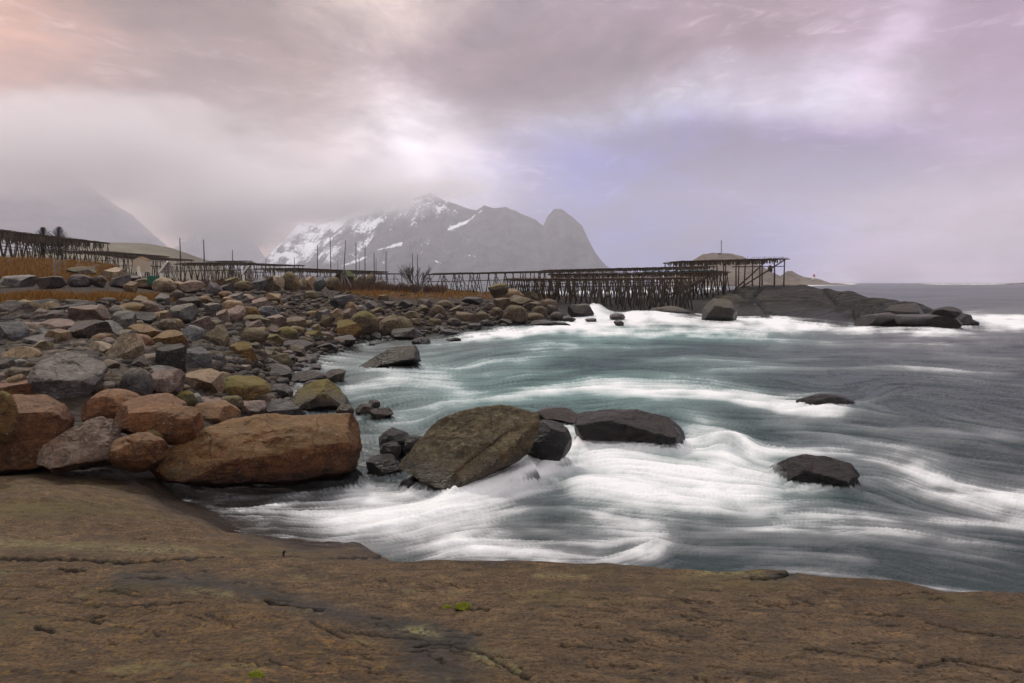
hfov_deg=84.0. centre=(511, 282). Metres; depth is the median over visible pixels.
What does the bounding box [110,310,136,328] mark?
boulder
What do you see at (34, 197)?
mountain
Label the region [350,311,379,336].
boulder
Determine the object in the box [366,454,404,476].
boulder
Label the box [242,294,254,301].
stone
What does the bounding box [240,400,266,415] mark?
boulder
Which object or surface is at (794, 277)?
island
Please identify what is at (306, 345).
boulder
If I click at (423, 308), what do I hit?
stone
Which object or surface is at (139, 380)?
boulder
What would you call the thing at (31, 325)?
boulder
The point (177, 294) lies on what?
stone
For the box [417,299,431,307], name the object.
stone
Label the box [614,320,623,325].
boulder
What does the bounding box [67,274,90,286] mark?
boulder
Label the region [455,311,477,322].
boulder
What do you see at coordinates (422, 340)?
boulder
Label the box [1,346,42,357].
boulder
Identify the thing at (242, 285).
boulder
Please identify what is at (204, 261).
pole
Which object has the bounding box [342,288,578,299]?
grass
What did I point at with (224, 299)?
stone
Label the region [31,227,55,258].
spruce tree
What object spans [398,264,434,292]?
bare bush
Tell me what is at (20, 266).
grass
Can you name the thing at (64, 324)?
boulder
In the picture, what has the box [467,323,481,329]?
stone
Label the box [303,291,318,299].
stone
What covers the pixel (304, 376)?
boulder
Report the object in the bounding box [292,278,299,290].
boulder
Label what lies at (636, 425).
boulder
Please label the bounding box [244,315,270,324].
boulder
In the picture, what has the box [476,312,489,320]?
stone
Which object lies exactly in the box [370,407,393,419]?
boulder
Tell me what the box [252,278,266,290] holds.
boulder
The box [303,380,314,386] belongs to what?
stone
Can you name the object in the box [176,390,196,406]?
boulder
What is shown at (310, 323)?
stone
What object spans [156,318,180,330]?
boulder
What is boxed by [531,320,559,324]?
boulder
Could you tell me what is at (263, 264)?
drying rack
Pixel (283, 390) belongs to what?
boulder
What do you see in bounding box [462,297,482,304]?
boulder
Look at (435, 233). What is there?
mountain
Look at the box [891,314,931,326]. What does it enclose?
boulder
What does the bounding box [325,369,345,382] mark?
boulder
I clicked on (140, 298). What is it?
stone
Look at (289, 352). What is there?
stone
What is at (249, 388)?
boulder
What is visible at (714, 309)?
boulder
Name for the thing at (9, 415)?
boulder
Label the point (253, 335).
boulder
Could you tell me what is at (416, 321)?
stone
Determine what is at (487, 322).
stone
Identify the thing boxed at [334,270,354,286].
turf shed
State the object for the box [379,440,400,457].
boulder
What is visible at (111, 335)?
stone
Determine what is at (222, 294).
stone
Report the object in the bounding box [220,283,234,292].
boulder
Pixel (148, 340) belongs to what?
boulder
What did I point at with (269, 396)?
boulder
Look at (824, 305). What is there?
shore ground
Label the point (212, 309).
stone
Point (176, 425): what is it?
boulder
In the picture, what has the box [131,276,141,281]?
boulder
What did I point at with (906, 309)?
boulder
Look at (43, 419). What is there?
boulder
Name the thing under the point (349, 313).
stone
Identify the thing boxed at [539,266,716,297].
drying rack
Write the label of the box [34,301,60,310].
boulder
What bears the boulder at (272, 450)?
on the foreground rock
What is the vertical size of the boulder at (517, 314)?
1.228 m
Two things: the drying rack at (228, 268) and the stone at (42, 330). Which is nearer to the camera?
the stone at (42, 330)
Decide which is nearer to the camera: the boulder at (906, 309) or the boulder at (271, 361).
the boulder at (271, 361)
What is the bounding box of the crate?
[147,276,158,283]
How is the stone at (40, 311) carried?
on the shore ground at (824, 305)
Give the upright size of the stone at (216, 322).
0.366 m
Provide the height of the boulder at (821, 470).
0.450 m
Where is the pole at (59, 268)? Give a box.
[58,256,60,275]
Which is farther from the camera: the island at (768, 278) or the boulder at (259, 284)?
the island at (768, 278)
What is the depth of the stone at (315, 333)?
21.43 m
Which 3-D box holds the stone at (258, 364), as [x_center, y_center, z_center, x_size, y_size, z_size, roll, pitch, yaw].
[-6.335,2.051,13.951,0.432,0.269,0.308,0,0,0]
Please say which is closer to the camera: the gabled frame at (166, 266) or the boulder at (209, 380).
the boulder at (209, 380)
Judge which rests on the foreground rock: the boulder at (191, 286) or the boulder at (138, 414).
the boulder at (138, 414)
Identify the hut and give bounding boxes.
[133,257,150,271]
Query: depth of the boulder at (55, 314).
12.94 m
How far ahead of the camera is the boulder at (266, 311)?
22.89 m
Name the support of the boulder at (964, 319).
on the shore ground at (824, 305)
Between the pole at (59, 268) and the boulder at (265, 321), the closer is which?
the boulder at (265, 321)
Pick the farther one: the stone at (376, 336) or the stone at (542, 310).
the stone at (542, 310)
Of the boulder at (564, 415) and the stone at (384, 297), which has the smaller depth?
the boulder at (564, 415)
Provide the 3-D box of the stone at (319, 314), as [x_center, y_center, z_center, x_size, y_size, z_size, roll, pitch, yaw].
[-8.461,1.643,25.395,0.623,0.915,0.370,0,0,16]
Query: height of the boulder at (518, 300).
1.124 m
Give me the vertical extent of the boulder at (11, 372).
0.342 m
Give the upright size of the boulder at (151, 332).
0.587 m
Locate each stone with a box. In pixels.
[0,372,4,378]
[5,374,26,382]
[30,308,47,317]
[38,328,49,333]
[90,333,108,339]
[98,333,115,339]
[101,337,115,341]
[103,359,119,368]
[115,329,138,336]
[132,355,147,366]
[133,295,147,302]
[154,310,170,318]
[155,293,170,305]
[170,290,185,300]
[173,318,183,328]
[194,393,201,406]
[198,295,213,303]
[204,303,221,315]
[211,319,221,326]
[212,353,228,362]
[216,309,230,322]
[218,291,231,297]
[221,296,233,303]
[228,292,242,300]
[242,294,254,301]
[242,365,251,370]
[245,319,262,327]
[251,342,263,348]
[253,361,262,368]
[254,349,267,357]
[265,293,281,302]
[265,349,276,355]
[267,325,280,333]
[272,353,292,369]
[282,350,296,355]
[288,345,306,356]
[289,354,295,360]
[291,326,306,332]
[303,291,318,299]
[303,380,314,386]
[304,330,321,337]
[306,311,315,316]
[306,320,313,327]
[309,364,321,369]
[310,324,320,330]
[315,309,329,320]
[320,315,332,328]
[330,308,344,320]
[334,337,344,345]
[344,308,353,318]
[345,302,358,310]
[357,305,366,311]
[364,300,377,307]
[368,400,379,407]
[371,332,381,339]
[372,307,384,313]
[378,294,388,300]
[382,301,394,308]
[398,300,412,308]
[404,311,420,318]
[410,318,421,325]
[416,304,428,312]
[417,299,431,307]
[427,318,441,325]
[429,305,445,316]
[434,314,443,319]
[436,300,451,307]
[440,329,456,335]
[446,337,460,340]
[447,318,460,325]
[449,305,463,312]
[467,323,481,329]
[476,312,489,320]
[480,320,491,325]
[483,303,495,310]
[490,307,502,317]
[493,298,510,309]
[498,318,511,324]
[523,291,538,299]
[523,301,540,310]
[528,313,544,320]
[531,306,546,318]
[546,305,558,314]
[550,312,562,321]
[562,316,575,321]
[584,318,596,321]
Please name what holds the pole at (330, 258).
on the shore ground at (824, 305)
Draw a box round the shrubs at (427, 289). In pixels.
[336,280,446,293]
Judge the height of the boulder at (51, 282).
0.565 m
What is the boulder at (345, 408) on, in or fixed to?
in the sea
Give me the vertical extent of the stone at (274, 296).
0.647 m
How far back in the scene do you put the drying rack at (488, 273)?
61.37 m
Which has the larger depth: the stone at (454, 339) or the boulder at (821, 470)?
the stone at (454, 339)
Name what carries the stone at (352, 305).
on the shore ground at (824, 305)
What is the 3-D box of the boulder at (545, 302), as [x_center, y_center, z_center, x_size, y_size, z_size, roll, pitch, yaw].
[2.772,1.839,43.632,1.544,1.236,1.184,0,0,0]
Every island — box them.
[667,253,801,285]
[781,271,848,284]
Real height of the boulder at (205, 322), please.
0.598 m
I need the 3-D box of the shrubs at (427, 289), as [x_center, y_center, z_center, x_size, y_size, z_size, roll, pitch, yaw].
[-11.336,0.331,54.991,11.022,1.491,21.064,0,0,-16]
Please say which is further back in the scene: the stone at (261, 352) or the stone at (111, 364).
the stone at (261, 352)
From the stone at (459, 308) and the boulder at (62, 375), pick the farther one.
the stone at (459, 308)
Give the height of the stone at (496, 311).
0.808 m
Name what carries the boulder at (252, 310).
on the shore ground at (824, 305)
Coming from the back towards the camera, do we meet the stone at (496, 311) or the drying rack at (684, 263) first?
the drying rack at (684, 263)
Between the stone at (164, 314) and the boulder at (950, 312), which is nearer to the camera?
the stone at (164, 314)
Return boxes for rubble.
[0,288,552,408]
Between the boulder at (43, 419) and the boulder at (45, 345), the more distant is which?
the boulder at (45, 345)
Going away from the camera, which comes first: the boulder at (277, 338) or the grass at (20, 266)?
the boulder at (277, 338)
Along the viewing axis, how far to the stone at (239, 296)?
26.70 m
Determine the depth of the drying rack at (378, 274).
86.20 m
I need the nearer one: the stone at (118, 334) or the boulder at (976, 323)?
the stone at (118, 334)
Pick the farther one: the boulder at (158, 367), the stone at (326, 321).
the stone at (326, 321)
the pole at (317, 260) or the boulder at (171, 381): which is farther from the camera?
the pole at (317, 260)
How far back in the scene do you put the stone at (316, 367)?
16.39 m
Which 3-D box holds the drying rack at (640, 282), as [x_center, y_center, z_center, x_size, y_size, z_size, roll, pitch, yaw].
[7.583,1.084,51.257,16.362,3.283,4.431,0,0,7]
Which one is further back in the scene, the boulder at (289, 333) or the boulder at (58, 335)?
the boulder at (289, 333)
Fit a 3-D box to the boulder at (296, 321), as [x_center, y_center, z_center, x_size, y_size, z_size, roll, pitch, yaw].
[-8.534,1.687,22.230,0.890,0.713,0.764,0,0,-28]
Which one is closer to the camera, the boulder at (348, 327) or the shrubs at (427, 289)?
the boulder at (348, 327)
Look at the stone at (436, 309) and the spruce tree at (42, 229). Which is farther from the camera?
the spruce tree at (42, 229)
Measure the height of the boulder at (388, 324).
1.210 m
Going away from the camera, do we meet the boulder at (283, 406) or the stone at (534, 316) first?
the boulder at (283, 406)
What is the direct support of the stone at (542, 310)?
on the shore ground at (824, 305)
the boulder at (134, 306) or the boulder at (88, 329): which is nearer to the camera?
the boulder at (88, 329)
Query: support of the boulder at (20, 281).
on the shore ground at (824, 305)
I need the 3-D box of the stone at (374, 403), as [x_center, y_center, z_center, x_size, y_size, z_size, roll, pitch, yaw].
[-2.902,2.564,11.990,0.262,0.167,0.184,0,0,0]
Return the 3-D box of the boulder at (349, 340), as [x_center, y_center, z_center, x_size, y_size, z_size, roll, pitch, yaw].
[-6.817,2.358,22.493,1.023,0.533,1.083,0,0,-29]
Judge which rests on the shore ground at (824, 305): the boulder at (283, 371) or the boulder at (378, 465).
the boulder at (283, 371)
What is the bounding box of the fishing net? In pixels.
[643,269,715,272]
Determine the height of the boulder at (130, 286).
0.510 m
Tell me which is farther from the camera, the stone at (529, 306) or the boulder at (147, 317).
the stone at (529, 306)
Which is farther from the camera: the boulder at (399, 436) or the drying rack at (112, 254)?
the drying rack at (112, 254)
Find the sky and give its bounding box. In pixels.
[0,0,1023,282]
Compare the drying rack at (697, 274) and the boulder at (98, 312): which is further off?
the drying rack at (697, 274)
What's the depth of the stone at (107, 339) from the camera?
11.43 m
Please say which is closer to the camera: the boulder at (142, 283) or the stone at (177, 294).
the stone at (177, 294)
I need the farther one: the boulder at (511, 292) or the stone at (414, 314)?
the boulder at (511, 292)
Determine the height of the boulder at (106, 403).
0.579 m
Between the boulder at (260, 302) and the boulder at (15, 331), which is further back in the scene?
the boulder at (260, 302)
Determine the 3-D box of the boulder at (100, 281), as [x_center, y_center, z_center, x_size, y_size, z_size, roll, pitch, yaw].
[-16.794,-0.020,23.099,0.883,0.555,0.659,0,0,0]
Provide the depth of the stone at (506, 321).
33.12 m
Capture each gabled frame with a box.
[158,261,177,280]
[241,265,255,280]
[340,269,350,287]
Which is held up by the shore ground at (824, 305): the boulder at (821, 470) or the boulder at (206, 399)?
the boulder at (206, 399)
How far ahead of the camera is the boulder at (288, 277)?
43.65 m
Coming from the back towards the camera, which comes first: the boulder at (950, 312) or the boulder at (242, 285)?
the boulder at (950, 312)
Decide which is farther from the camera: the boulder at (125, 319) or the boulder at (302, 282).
the boulder at (302, 282)
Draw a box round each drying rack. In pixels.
[0,229,110,263]
[63,251,169,277]
[112,256,193,278]
[173,262,256,280]
[207,261,252,278]
[215,263,303,280]
[254,268,388,281]
[354,273,402,284]
[428,271,563,295]
[504,276,692,310]
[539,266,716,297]
[547,271,730,301]
[663,256,788,299]
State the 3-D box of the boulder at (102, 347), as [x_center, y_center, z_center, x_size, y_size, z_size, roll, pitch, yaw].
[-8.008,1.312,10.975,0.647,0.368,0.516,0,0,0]
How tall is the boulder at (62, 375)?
0.730 m
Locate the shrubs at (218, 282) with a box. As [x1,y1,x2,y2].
[171,277,288,290]
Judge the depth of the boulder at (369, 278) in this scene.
56.91 m
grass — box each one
[0,255,118,281]
[0,288,177,303]
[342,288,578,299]
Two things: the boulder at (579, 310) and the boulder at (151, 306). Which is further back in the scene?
the boulder at (579, 310)
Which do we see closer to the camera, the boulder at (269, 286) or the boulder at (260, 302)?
the boulder at (260, 302)
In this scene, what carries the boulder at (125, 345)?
on the shore ground at (824, 305)
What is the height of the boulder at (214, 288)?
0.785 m
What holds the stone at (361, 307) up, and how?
on the shore ground at (824, 305)
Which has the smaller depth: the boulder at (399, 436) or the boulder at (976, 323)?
the boulder at (399, 436)
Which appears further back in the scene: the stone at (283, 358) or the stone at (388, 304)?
the stone at (388, 304)
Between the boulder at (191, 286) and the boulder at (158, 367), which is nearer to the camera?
the boulder at (158, 367)
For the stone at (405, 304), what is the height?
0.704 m
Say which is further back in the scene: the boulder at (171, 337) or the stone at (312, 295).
the stone at (312, 295)
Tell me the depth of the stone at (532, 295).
49.93 m
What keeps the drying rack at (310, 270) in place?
on the shore ground at (824, 305)
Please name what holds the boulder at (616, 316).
in the sea
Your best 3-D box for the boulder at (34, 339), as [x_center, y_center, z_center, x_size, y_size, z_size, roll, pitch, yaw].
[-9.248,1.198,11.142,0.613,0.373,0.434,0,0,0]
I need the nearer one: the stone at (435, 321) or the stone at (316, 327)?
the stone at (316, 327)
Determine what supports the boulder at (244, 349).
on the shore ground at (824, 305)
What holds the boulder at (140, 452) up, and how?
on the foreground rock
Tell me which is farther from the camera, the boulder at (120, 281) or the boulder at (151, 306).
the boulder at (120, 281)
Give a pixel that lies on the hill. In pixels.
(144, 248)
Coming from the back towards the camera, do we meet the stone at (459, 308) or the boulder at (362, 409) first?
the stone at (459, 308)
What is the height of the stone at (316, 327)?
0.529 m
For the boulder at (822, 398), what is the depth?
11.93 m
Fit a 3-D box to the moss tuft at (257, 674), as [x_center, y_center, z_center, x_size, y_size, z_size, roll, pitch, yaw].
[-0.714,1.093,1.586,0.053,0.025,0.035,0,0,0]
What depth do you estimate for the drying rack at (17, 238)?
59.22 m
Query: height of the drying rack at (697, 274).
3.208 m
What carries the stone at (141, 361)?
on the shore ground at (824, 305)
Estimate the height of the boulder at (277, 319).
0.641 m
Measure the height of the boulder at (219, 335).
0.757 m
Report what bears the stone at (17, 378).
on the shore ground at (824, 305)
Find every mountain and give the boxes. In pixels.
[0,160,166,255]
[174,210,264,273]
[250,192,632,282]
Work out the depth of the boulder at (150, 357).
10.81 m
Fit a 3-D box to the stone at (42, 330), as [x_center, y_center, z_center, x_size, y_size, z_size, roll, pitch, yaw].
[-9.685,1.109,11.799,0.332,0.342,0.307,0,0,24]
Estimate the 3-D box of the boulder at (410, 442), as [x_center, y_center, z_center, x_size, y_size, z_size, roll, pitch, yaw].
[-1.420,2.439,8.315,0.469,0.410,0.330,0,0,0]
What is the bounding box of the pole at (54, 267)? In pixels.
[53,258,55,275]
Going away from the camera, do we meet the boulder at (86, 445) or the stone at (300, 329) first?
the boulder at (86, 445)
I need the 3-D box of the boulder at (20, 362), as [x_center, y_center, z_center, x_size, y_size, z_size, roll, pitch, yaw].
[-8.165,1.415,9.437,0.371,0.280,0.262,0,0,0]
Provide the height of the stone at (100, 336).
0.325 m
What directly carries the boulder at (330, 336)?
on the shore ground at (824, 305)
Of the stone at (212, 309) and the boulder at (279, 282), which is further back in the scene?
the boulder at (279, 282)
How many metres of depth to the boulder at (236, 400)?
10.15 m
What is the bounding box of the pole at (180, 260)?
[179,238,181,279]
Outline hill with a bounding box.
[0,242,255,281]
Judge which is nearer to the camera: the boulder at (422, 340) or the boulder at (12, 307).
the boulder at (12, 307)
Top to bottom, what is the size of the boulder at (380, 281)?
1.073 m
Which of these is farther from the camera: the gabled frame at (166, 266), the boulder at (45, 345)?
the gabled frame at (166, 266)
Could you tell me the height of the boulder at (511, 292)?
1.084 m
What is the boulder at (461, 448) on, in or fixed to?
in the sea
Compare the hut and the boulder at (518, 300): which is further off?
the hut
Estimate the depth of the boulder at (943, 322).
32.24 m
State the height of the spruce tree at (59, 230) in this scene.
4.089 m
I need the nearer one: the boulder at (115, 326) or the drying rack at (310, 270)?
the boulder at (115, 326)
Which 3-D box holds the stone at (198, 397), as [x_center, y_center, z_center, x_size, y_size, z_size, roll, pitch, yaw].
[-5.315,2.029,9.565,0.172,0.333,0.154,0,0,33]
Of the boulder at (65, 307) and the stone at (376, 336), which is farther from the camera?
the stone at (376, 336)
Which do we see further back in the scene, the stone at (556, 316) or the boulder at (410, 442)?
the stone at (556, 316)
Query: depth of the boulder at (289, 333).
20.20 m
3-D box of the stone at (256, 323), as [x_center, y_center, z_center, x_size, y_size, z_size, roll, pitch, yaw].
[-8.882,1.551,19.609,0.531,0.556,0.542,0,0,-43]
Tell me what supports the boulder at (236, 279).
on the shore ground at (824, 305)
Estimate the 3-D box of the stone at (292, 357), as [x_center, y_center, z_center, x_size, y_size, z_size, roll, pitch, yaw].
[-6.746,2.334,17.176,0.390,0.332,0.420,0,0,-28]
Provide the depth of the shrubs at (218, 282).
46.23 m
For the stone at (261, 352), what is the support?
on the shore ground at (824, 305)
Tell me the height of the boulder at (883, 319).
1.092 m
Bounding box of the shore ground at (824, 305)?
[0,257,961,491]
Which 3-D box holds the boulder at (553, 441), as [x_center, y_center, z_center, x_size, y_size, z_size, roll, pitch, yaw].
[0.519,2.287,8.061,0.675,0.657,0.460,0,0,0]
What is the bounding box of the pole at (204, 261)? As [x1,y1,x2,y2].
[203,239,205,283]
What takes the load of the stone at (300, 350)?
on the shore ground at (824, 305)
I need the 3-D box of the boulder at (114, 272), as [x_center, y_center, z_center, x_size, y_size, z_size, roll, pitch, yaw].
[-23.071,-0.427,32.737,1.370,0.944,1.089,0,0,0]
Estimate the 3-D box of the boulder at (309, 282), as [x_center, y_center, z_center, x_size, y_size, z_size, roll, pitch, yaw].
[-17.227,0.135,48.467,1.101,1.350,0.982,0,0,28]
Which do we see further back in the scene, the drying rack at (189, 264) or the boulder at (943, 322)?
the drying rack at (189, 264)
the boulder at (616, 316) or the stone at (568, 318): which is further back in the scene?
the boulder at (616, 316)
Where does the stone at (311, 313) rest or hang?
on the shore ground at (824, 305)
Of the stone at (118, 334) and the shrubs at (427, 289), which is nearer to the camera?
the stone at (118, 334)
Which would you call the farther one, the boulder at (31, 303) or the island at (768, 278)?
the island at (768, 278)
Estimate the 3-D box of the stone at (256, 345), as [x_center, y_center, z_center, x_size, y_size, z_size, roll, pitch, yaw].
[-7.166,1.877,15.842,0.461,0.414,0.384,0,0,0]
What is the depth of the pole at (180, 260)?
45.97 m
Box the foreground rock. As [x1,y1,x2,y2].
[0,468,1023,682]
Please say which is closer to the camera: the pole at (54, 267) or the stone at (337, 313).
the stone at (337, 313)
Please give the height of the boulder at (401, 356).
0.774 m
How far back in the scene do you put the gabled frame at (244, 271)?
43.97 m
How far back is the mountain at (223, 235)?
4445.84 m
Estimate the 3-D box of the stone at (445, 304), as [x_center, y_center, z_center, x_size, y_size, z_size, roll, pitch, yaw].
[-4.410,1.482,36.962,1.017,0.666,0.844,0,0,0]
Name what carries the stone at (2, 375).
on the shore ground at (824, 305)
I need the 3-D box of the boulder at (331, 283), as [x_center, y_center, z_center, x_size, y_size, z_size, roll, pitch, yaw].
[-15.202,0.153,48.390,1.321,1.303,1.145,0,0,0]
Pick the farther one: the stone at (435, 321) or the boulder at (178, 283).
the boulder at (178, 283)
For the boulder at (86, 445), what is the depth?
6.39 m
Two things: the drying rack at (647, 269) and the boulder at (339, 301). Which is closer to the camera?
the boulder at (339, 301)
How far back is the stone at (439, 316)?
32.53 m
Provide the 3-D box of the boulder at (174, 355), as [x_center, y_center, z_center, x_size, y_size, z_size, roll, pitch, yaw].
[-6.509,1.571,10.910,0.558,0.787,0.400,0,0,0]
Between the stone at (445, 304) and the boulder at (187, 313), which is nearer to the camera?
the boulder at (187, 313)
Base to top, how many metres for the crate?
0.420 m
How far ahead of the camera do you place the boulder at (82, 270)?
33.06 m
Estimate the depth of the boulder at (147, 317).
14.47 m
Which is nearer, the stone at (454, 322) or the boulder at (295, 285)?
the stone at (454, 322)
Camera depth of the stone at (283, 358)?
15.52 m
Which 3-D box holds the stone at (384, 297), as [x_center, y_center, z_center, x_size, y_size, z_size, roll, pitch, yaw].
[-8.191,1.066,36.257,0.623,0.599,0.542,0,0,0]
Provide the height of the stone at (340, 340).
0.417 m
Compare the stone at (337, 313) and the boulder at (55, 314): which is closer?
the boulder at (55, 314)
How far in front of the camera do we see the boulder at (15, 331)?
11.07 m
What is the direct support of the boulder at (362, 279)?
on the shore ground at (824, 305)
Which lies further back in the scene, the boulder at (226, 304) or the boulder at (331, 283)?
the boulder at (331, 283)
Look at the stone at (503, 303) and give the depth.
37.81 m
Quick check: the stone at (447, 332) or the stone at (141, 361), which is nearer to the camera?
the stone at (141, 361)
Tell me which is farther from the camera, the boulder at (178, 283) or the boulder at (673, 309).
the boulder at (673, 309)
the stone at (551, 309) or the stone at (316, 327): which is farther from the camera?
the stone at (551, 309)
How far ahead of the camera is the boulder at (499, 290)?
41.97 m
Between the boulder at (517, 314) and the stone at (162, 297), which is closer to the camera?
the stone at (162, 297)
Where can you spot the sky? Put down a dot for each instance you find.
(844, 141)
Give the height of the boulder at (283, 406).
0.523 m
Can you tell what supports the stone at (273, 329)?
on the shore ground at (824, 305)
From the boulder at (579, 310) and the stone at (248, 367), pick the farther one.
the boulder at (579, 310)
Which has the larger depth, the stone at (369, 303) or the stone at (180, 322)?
the stone at (369, 303)
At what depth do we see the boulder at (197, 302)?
19.44 m
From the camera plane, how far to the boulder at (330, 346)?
20.26 m
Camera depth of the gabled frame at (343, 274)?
49.95 m
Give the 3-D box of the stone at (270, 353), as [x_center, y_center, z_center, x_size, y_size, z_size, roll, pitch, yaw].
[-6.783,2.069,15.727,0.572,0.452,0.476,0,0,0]
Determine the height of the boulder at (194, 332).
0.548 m
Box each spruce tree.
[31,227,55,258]
[40,226,76,257]
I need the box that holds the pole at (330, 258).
[330,239,331,276]
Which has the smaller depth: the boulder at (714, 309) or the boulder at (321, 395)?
the boulder at (321, 395)
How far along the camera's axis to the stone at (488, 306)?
36.90 m
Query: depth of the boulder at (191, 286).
28.23 m
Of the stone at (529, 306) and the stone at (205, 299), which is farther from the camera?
the stone at (529, 306)
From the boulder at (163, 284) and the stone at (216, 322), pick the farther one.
the boulder at (163, 284)
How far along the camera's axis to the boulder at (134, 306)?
15.46 m
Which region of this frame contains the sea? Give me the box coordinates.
[184,283,1023,592]
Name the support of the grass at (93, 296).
on the shore ground at (824, 305)
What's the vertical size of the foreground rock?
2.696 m
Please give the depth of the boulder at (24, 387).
8.42 m
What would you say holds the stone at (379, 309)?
on the shore ground at (824, 305)
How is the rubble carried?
on the shore ground at (824, 305)
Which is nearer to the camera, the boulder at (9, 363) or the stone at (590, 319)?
the boulder at (9, 363)
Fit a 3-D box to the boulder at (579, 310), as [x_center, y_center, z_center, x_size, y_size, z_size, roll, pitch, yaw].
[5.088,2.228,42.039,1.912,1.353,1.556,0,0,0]
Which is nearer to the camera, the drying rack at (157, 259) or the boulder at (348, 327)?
the boulder at (348, 327)
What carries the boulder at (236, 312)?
on the shore ground at (824, 305)
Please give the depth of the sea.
8.90 m
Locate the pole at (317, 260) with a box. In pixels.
[317,245,317,276]
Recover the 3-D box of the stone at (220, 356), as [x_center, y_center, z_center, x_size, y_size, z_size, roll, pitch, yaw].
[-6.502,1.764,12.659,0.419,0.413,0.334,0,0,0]
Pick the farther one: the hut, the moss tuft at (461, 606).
the hut
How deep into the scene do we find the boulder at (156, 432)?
6.80 m
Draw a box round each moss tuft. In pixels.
[247,669,265,677]
[454,602,471,609]
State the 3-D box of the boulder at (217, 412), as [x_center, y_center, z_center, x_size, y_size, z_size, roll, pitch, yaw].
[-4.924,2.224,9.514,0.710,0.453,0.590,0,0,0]
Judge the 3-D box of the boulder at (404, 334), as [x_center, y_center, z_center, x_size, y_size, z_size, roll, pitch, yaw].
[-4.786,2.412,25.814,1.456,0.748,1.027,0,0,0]
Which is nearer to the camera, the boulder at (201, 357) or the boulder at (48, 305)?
the boulder at (201, 357)
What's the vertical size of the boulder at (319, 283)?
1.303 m
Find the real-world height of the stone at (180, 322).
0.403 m
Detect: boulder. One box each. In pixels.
[0,275,36,286]
[0,301,37,313]
[0,321,29,340]
[0,359,15,369]
[0,379,34,394]
[0,390,18,445]
[0,394,74,474]
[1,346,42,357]
[4,367,30,378]
[14,359,27,367]
[18,299,39,305]
[21,333,55,344]
[24,322,40,327]
[26,352,107,398]
[30,310,70,319]
[32,340,53,349]
[33,276,67,288]
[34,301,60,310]
[36,416,120,472]
[39,318,74,329]
[44,329,72,343]
[49,302,97,309]
[66,266,95,275]
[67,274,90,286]
[67,304,110,320]
[68,320,112,338]
[81,388,139,422]
[87,275,106,287]
[88,341,110,353]
[100,267,125,278]
[105,320,122,334]
[105,332,144,358]
[108,275,130,287]
[108,432,168,472]
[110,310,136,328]
[115,393,186,434]
[118,302,144,311]
[119,367,152,395]
[123,281,137,292]
[126,324,160,337]
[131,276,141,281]
[134,278,152,289]
[134,311,156,323]
[138,334,154,345]
[141,300,159,311]
[143,353,154,362]
[146,430,163,438]
[148,365,176,371]
[149,413,362,488]
[151,369,185,395]
[152,277,176,291]
[152,330,188,346]
[155,343,186,371]
[155,406,204,444]
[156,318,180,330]
[169,303,199,323]
[175,281,183,288]
[175,297,203,307]
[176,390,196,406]
[179,280,205,292]
[182,325,205,340]
[185,368,223,393]
[187,347,211,368]
[190,316,212,329]
[195,400,240,423]
[201,397,221,401]
[202,324,229,346]
[206,282,222,295]
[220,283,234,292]
[221,395,243,409]
[222,277,240,283]
[222,300,243,308]
[223,375,271,400]
[228,305,245,320]
[229,341,257,363]
[234,280,253,291]
[237,327,268,345]
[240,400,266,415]
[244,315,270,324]
[245,306,259,314]
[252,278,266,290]
[252,297,270,307]
[255,392,276,401]
[258,306,277,316]
[262,276,273,291]
[265,358,278,363]
[265,398,305,414]
[267,314,286,326]
[267,334,283,345]
[268,364,292,380]
[271,384,293,397]
[273,275,284,290]
[278,326,298,339]
[281,340,313,351]
[282,272,298,290]
[285,316,306,327]
[290,379,350,412]
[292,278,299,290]
[292,370,326,382]
[299,277,305,289]
[305,276,314,289]
[313,276,325,290]
[316,343,337,353]
[321,331,333,341]
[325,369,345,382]
[326,277,340,289]
[330,295,354,307]
[334,335,355,346]
[336,404,353,414]
[337,319,361,338]
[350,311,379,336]
[355,403,373,415]
[357,275,365,287]
[359,345,420,367]
[366,274,375,286]
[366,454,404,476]
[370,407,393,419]
[375,280,385,288]
[379,314,413,335]
[379,427,409,447]
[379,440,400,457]
[390,328,421,340]
[399,404,539,490]
[400,435,422,458]
[411,337,430,344]
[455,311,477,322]
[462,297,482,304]
[488,283,508,297]
[501,289,524,297]
[503,305,527,323]
[509,295,531,305]
[528,419,571,460]
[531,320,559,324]
[536,407,577,424]
[540,298,557,307]
[567,303,593,316]
[574,409,684,444]
[610,313,624,319]
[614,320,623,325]
[649,306,689,313]
[701,298,737,320]
[770,454,859,487]
[796,393,854,404]
[854,312,895,325]
[884,304,923,313]
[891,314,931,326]
[927,315,961,328]
[930,306,962,318]
[954,313,973,324]
[971,320,979,325]
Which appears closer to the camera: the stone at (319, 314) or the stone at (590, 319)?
the stone at (319, 314)
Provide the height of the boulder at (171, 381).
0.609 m
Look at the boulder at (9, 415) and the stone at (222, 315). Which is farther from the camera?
the stone at (222, 315)

